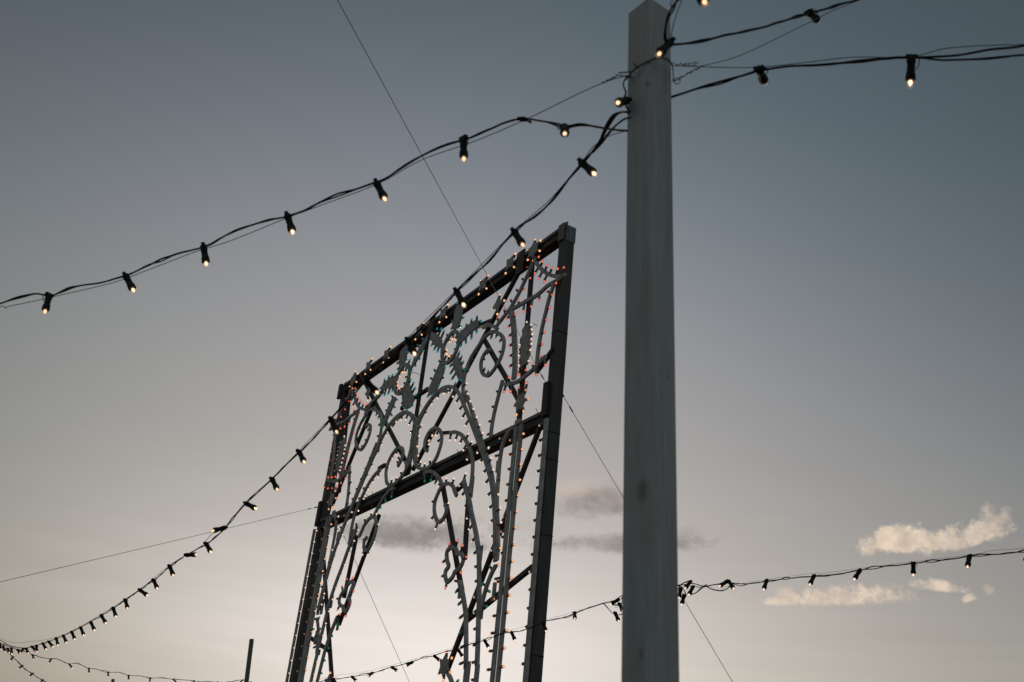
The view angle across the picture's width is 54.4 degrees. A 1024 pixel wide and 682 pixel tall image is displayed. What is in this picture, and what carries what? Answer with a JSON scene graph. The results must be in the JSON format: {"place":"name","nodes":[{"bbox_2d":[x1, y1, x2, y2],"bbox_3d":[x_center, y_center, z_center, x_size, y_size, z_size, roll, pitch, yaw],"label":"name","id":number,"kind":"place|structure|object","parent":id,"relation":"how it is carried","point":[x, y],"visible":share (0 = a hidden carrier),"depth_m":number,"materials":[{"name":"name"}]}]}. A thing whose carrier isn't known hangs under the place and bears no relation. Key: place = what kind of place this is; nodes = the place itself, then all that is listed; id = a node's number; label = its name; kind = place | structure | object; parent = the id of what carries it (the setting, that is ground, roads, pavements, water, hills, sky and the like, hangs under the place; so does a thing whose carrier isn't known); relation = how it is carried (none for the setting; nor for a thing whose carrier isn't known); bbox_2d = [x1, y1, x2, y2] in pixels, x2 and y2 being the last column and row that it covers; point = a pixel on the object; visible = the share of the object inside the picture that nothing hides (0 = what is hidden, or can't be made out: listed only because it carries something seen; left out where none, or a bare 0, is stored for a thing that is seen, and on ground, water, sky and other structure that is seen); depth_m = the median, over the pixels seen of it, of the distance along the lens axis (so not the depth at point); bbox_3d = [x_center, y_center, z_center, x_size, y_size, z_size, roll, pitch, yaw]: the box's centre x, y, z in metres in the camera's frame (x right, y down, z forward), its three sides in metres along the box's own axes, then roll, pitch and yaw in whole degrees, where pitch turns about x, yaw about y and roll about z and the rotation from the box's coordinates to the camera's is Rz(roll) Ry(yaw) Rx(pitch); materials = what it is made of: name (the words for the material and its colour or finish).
{"place":"outdoors","nodes":[
{"label":"outdoors","id":0,"kind":"place"},
{"bbox_2d":[0,0,1023,681],"label":"sky","id":1,"kind":"structure","parent":0,"point":[848,239],"materials":[{"name":"grey"}]},
{"label":"ground","id":2,"kind":"structure","parent":0,"visible":0},
{"bbox_2d":[1,507,316,581],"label":"guy wire","id":3,"kind":"object","parent":2,"relation":"attached to","point":[146,547],"visible":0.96,"depth_m":11.39,"materials":[{"name":"grey metal"}]},
{"bbox_2d":[244,639,253,681],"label":"timber post","id":4,"kind":"object","parent":2,"relation":"on","point":[249,659],"visible":1,"depth_m":19.04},
{"bbox_2d":[0,642,250,681],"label":"string light","id":5,"kind":"object","parent":4,"relation":"hanging from","point":[69,664],"visible":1,"depth_m":16.27,"materials":[{"name":"black plastic"}]},
{"bbox_2d":[2,648,45,681],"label":"string light","id":6,"kind":"object","parent":5,"relation":"hanging from","point":[31,674],"visible":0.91,"depth_m":14.52,"materials":[{"name":"black plastic"}]},
{"bbox_2d":[285,222,575,681],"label":"light arch","id":7,"kind":"structure","parent":2,"relation":"on","point":[547,418],"depth_m":11.21,"materials":[{"name":"paint"}]},
{"bbox_2d":[339,526,408,680],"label":"guy wire","id":8,"kind":"object","parent":7,"relation":"attached to","point":[378,613],"visible":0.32,"depth_m":14.55,"materials":[{"name":"black metal"}]},
{"bbox_2d":[337,0,545,382],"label":"guy wire","id":9,"kind":"object","parent":7,"relation":"attached to","point":[434,178],"visible":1,"depth_m":7.64,"materials":[{"name":"grey metal"}]},
{"bbox_2d":[563,394,732,681],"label":"guy wire","id":10,"kind":"object","parent":7,"relation":"attached to","point":[622,496],"visible":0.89,"depth_m":10.00,"materials":[{"name":"grey metal"}]},
{"bbox_2d":[621,0,678,681],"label":"timber post","id":11,"kind":"object","parent":2,"relation":"on","point":[650,635],"visible":0.91,"depth_m":2.79,"materials":[{"name":"grey wood"}]},
{"bbox_2d":[0,75,627,313],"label":"string light","id":12,"kind":"object","parent":11,"relation":"hanging from","point":[563,128],"visible":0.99,"depth_m":3.73,"materials":[{"name":"black plastic"}]},
{"bbox_2d":[0,111,630,653],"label":"string light","id":13,"kind":"object","parent":11,"relation":"hanging from","point":[518,237],"visible":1,"depth_m":4.59,"materials":[{"name":"black plastic"}]},
{"bbox_2d":[614,74,632,112],"bbox_3d":[0.362,-0.815,3.251,0.043,0.189,0.111,-11,-31,30],"label":"string light","id":14,"kind":"object","parent":11,"relation":"hanging from","point":[625,100],"visible":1,"depth_m":3.22,"materials":[{"name":"black plastic"}]},
{"bbox_2d":[602,57,701,83],"bbox_3d":[0.467,-0.920,3.301,0.333,0.119,0.095,4,-26,4],"label":"tie wire","id":15,"kind":"object","parent":11,"relation":"attached to","point":[641,64],"visible":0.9,"depth_m":3.29,"materials":[{"name":"grey metal"}]},
{"bbox_2d":[656,0,709,56],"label":"string light","id":16,"kind":"object","parent":11,"relation":"hanging from","point":[664,48],"visible":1,"depth_m":3.17,"materials":[{"name":"black plastic"}]},
{"bbox_2d":[672,0,858,81],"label":"string light","id":17,"kind":"object","parent":11,"relation":"hanging from","point":[812,15],"visible":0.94,"depth_m":3.61,"materials":[{"name":"black plastic"}]},
{"bbox_2d":[671,44,1023,97],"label":"string light","id":18,"kind":"object","parent":11,"relation":"hanging from","point":[763,79],"visible":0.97,"depth_m":3.19,"materials":[{"name":"black plastic"}]},
{"bbox_3d":[1.005,3.569,7.598,0.100,3.750,0.100,14,-27,-15],"label":"timber post","id":19,"kind":"object","parent":2,"relation":"on","visible":0},
{"bbox_2d":[311,595,621,681],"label":"string light","id":20,"kind":"object","parent":19,"relation":"hanging from","point":[615,613],"visible":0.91,"depth_m":9.35,"materials":[{"name":"black plastic"}]},
{"bbox_2d":[678,548,1023,605],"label":"string light","id":21,"kind":"object","parent":19,"relation":"hanging from","point":[814,576],"visible":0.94,"depth_m":7.47,"materials":[{"name":"black plastic"}]}
]}

